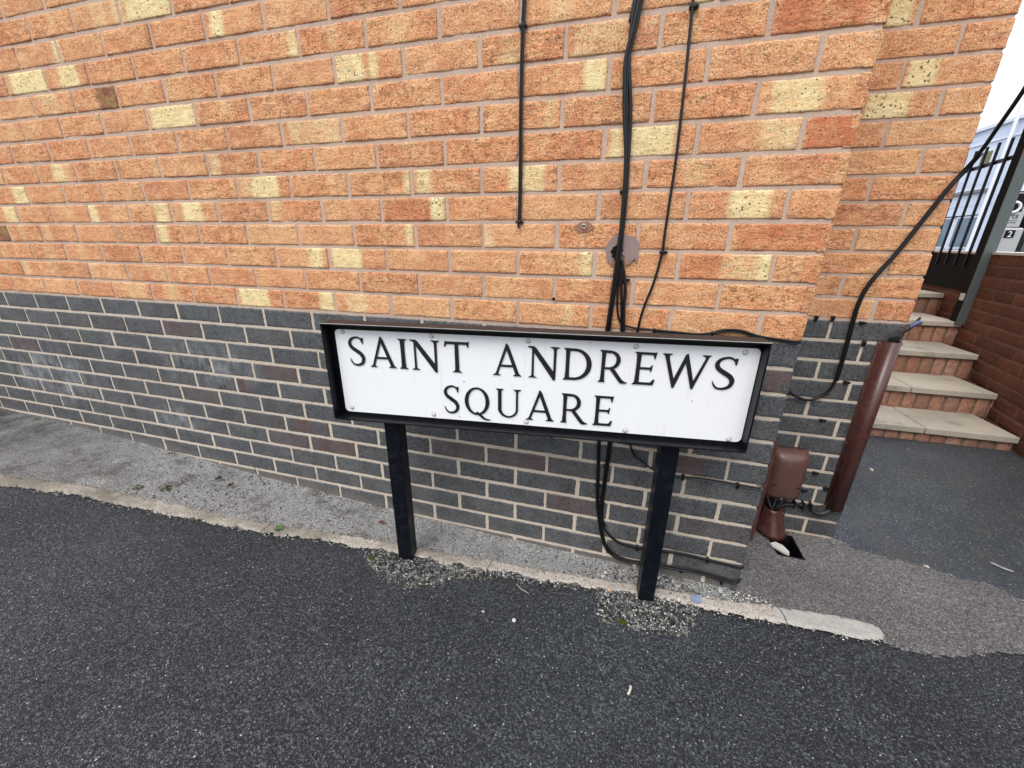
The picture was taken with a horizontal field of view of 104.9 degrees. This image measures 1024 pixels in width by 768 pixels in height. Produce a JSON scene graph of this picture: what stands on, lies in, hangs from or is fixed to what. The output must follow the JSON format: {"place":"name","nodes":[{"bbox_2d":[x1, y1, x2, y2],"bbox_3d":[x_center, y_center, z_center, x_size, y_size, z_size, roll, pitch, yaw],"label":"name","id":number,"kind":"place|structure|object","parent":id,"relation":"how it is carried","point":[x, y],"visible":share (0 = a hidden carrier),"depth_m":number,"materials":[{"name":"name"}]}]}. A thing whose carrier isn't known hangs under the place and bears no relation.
{"place":"outdoors","nodes":[
{"label":"outdoors","id":0,"kind":"place"},
{"bbox_2d":[0,408,731,600],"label":"pavement","id":1,"kind":"structure","parent":0,"point":[51,455],"depth_m":1.68,"materials":[{"name":"grey concrete"}]},
{"bbox_2d":[2,417,1023,645],"bbox_3d":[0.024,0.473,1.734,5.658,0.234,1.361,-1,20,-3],"label":"gravel","id":2,"kind":"structure","parent":1,"relation":"on","point":[664,577],"depth_m":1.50,"materials":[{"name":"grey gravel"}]},
{"bbox_2d":[0,486,1023,767],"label":"road","id":3,"kind":"structure","parent":0,"point":[130,638],"depth_m":1.05,"materials":[{"name":"grey asphalt"}]},
{"bbox_2d":[363,548,699,636],"bbox_3d":[0.031,0.684,1.313,1.157,0.055,0.174,4,20,9],"label":"patch","id":4,"kind":"object","parent":3,"relation":"on","point":[419,565],"visible":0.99,"depth_m":1.31,"materials":[{"name":"grey gravel"}]},
{"bbox_2d":[319,320,771,601],"bbox_3d":[0.043,0.334,1.260,1.180,1.045,0.128,4,20,9],"label":"street sign","id":5,"kind":"object","parent":4,"relation":"on","point":[669,396],"visible":0.97,"depth_m":1.10,"materials":[{"name":"white metal"}]},
{"bbox_2d":[617,619,627,624],"bbox_3d":[0.342,0.736,1.218,0.030,0.005,0.019,12,23,29],"label":"moss tuft","id":6,"kind":"object","parent":4,"relation":"on","point":[623,622],"visible":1,"depth_m":1.22,"materials":[{"name":"green plant"}]},
{"bbox_2d":[627,685,631,695],"bbox_3d":[0.308,0.801,1.030,0.008,0.007,0.026,13,23,30],"label":"cigarette butt","id":7,"kind":"object","parent":3,"relation":"on","point":[629,690],"visible":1,"depth_m":1.03,"materials":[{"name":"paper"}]},
{"bbox_2d":[100,475,1013,759],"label":"ground","id":8,"kind":"structure","parent":0,"point":[742,615],"depth_m":1.27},
{"bbox_2d":[0,474,883,640],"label":"kerb","id":9,"kind":"structure","parent":8,"relation":"on","point":[848,627],"depth_m":1.41,"materials":[{"name":"concrete"}]},
{"bbox_2d":[273,524,283,529],"bbox_3d":[-0.888,0.546,1.495,0.035,0.008,0.038,6,21,15],"label":"leaf","id":10,"kind":"object","parent":9,"relation":"on","point":[277,527],"visible":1,"depth_m":1.50,"materials":[{"name":"green plant"}]},
{"bbox_2d":[691,594,701,602],"bbox_3d":[0.608,0.706,1.299,0.034,0.001,0.035,11,22,27],"label":"paint mark","id":11,"kind":"object","parent":9,"relation":"on","point":[696,598],"visible":1,"depth_m":1.30,"materials":[{"name":"blue paint"}]},
{"bbox_2d":[0,0,1021,590],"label":"brick building","id":12,"kind":"structure","parent":8,"relation":"on","point":[214,214],"depth_m":1.25,"materials":[{"name":"brick"}]},
{"bbox_2d":[516,0,526,228],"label":"cable","id":13,"kind":"object","parent":12,"relation":"attached to","point":[522,25],"visible":1,"depth_m":1.04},
{"bbox_2d":[605,0,643,330],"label":"cable","id":14,"kind":"object","parent":12,"relation":"attached to","point":[635,12],"visible":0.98,"depth_m":0.99,"materials":[{"name":"black rubber"}]},
{"bbox_2d":[619,257,629,331],"bbox_3d":[0.312,-0.243,1.129,0.045,0.232,0.019,6,21,15],"label":"cable","id":15,"kind":"object","parent":12,"relation":"attached to","point":[622,302],"visible":0.94,"depth_m":1.12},
{"bbox_2d":[636,0,698,332],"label":"cable","id":16,"kind":"object","parent":12,"relation":"attached to","point":[693,5],"visible":0.98,"depth_m":0.97,"materials":[{"name":"black rubber"}]},
{"bbox_2d":[595,441,741,585],"bbox_3d":[0.520,0.381,1.289,0.514,0.600,0.018,6,21,15],"label":"cable","id":17,"kind":"object","parent":12,"relation":"attached to","point":[666,566],"visible":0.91,"depth_m":1.35,"materials":[{"name":"black rubber"}]},
{"bbox_2d":[599,442,744,568],"bbox_3d":[0.535,0.349,1.276,0.483,0.527,0.014,6,21,15],"label":"cable","id":18,"kind":"object","parent":12,"relation":"attached to","point":[603,490],"visible":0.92,"depth_m":1.33,"materials":[{"name":"black rubber"}]},
{"bbox_2d":[629,444,761,489],"bbox_3d":[0.562,0.246,1.230,0.407,0.137,0.014,6,21,15],"label":"cable","id":19,"kind":"object","parent":12,"relation":"attached to","point":[736,484],"visible":0.95,"depth_m":1.23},
{"bbox_2d":[616,272,800,344],"bbox_3d":[0.527,-0.228,1.071,0.491,0.214,0.014,6,21,15],"label":"cable","id":20,"kind":"object","parent":12,"relation":"attached to","point":[750,334],"visible":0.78,"depth_m":1.09,"materials":[{"name":"black rubber"}]},
{"bbox_2d":[749,440,778,540],"bbox_3d":[0.832,0.272,1.406,0.012,0.360,0.420,6,21,15],"label":"side plate","id":21,"kind":"object","parent":12,"relation":"attached to","point":[776,443],"visible":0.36,"depth_m":1.21,"materials":[{"name":"brown plastic"}]},
{"bbox_2d":[756,500,786,540],"bbox_3d":[1.072,0.562,1.624,0.142,0.120,0.103,6,21,15],"label":"cable cowl","id":22,"kind":"object","parent":12,"relation":"attached to","point":[770,524],"visible":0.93,"depth_m":1.61,"materials":[{"name":"brown plastic"}]},
{"bbox_2d":[765,445,808,499],"bbox_3d":[1.085,0.364,1.566,0.137,0.223,0.077,6,21,15],"label":"cable box","id":23,"kind":"object","parent":12,"relation":"attached to","point":[788,472],"visible":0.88,"depth_m":1.53,"materials":[{"name":"brown plastic"}]},
{"bbox_2d":[765,495,834,541],"bbox_3d":[1.164,0.599,1.628,0.287,0.322,0.080,0,20,-1],"label":"cable loom","id":24,"kind":"object","parent":23,"relation":"hanging from","point":[775,505],"visible":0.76,"depth_m":1.60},
{"bbox_2d":[824,340,902,511],"bbox_3d":[1.296,0.178,1.454,0.069,0.683,0.043,6,21,15],"label":"cable guard","id":25,"kind":"object","parent":12,"relation":"attached to","point":[881,367],"visible":1,"depth_m":1.44,"materials":[{"name":"brown plastic"}]},
{"bbox_2d":[887,317,922,342],"bbox_3d":[1.332,-0.165,1.331,0.098,0.123,0.031,-2,20,-7],"label":"cable","id":26,"kind":"object","parent":25,"relation":"attached to","point":[897,335],"visible":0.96,"depth_m":1.33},
{"bbox_2d":[788,86,1023,400],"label":"cable","id":27,"kind":"object","parent":12,"relation":"attached to","point":[947,189],"visible":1,"depth_m":1.25,"materials":[{"name":"black rubber"}]},
{"bbox_2d":[870,290,1019,450],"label":"staircase","id":28,"kind":"structure","parent":8,"relation":"on","point":[931,394],"depth_m":2.57,"materials":[{"name":"stone"}]},
{"bbox_2d":[920,250,1023,458],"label":"garden wall","id":29,"kind":"structure","parent":8,"relation":"on","point":[990,332],"depth_m":2.53,"materials":[{"name":"brick"}]},
{"bbox_2d":[923,129,1023,324],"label":"railing","id":30,"kind":"object","parent":29,"relation":"on","point":[964,274],"visible":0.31,"depth_m":2.87,"materials":[{"name":"metal"}]},
{"bbox_2d":[935,96,1023,250],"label":"pale building","id":31,"kind":"structure","parent":8,"relation":"on","point":[1009,129],"depth_m":19.26,"materials":[{"name":"white paint"}]},
{"bbox_2d":[935,217,956,248],"bbox_3d":[23.364,-8.216,21.490,0.090,1.560,1.500,6,21,15],"label":"window","id":32,"kind":"structure","parent":31,"relation":"in","point":[947,220],"depth_m":21.12,"materials":[{"name":"grey glass"}]},
{"bbox_2d":[946,215,977,248],"bbox_3d":[22.910,-7.681,19.996,0.090,1.560,1.500,6,21,15],"label":"window","id":33,"kind":"structure","parent":31,"relation":"in","point":[966,219],"depth_m":20.03,"materials":[{"name":"grey glass"}]},
{"bbox_2d":[978,148,995,165],"bbox_3d":[23.027,-10.980,19.110,0.080,0.670,0.700,6,21,15],"label":"window","id":34,"kind":"structure","parent":31,"relation":"in","point":[990,154],"depth_m":18.93,"materials":[{"name":"white glass"}]},
{"bbox_2d":[976,192,1023,249],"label":"sign board","id":35,"kind":"object","parent":8,"relation":"on","point":[1016,217],"visible":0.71,"depth_m":4.43,"materials":[{"name":"paint"}]},
{"bbox_2d":[997,228,1023,251],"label":"sign board","id":36,"kind":"object","parent":8,"relation":"on","point":[1010,239],"visible":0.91,"depth_m":4.37,"materials":[{"name":"paint"}]},
{"bbox_2d":[1006,191,1023,251],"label":"shop front","id":37,"kind":"object","parent":8,"relation":"on","point":[1020,247],"depth_m":5.46,"materials":[{"name":"paint"}]},
{"bbox_2d":[731,528,1023,658],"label":"apron","id":38,"kind":"object","parent":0,"point":[904,606],"visible":0.73,"depth_m":1.34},
{"bbox_2d":[770,542,788,555],"bbox_3d":[1.054,0.644,1.544,0.027,0.016,0.072,-10,22,-27],"label":"stone chip","id":39,"kind":"object","parent":38,"relation":"on","point":[781,548],"visible":1,"depth_m":1.54,"materials":[{"name":"white stone"}]},
{"bbox_2d":[768,535,804,559],"bbox_3d":[1.091,0.722,1.603,0.094,0.167,0.134,6,21,15],"label":"drain gully","id":40,"kind":"object","parent":38,"relation":"in","point":[788,543],"visible":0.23,"depth_m":1.60,"materials":[{"name":"paint"}]},
{"bbox_2d":[832,435,1023,599],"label":"path","id":41,"kind":"structure","parent":0,"point":[957,511],"depth_m":1.80,"materials":[{"name":"grey asphalt"}]},
{"bbox_2d":[991,562,1012,571],"bbox_3d":[1.853,0.693,1.488,0.016,0.002,0.058,-13,24,-33],"label":"paint mark","id":42,"kind":"object","parent":41,"relation":"on","point":[1002,567],"visible":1,"depth_m":1.49,"materials":[{"name":"white paint"}]},
{"bbox_2d":[977,0,1023,128],"label":"sky","id":43,"kind":"structure","parent":0,"point":[1008,82],"materials":[{"name":"white"}]}
]}

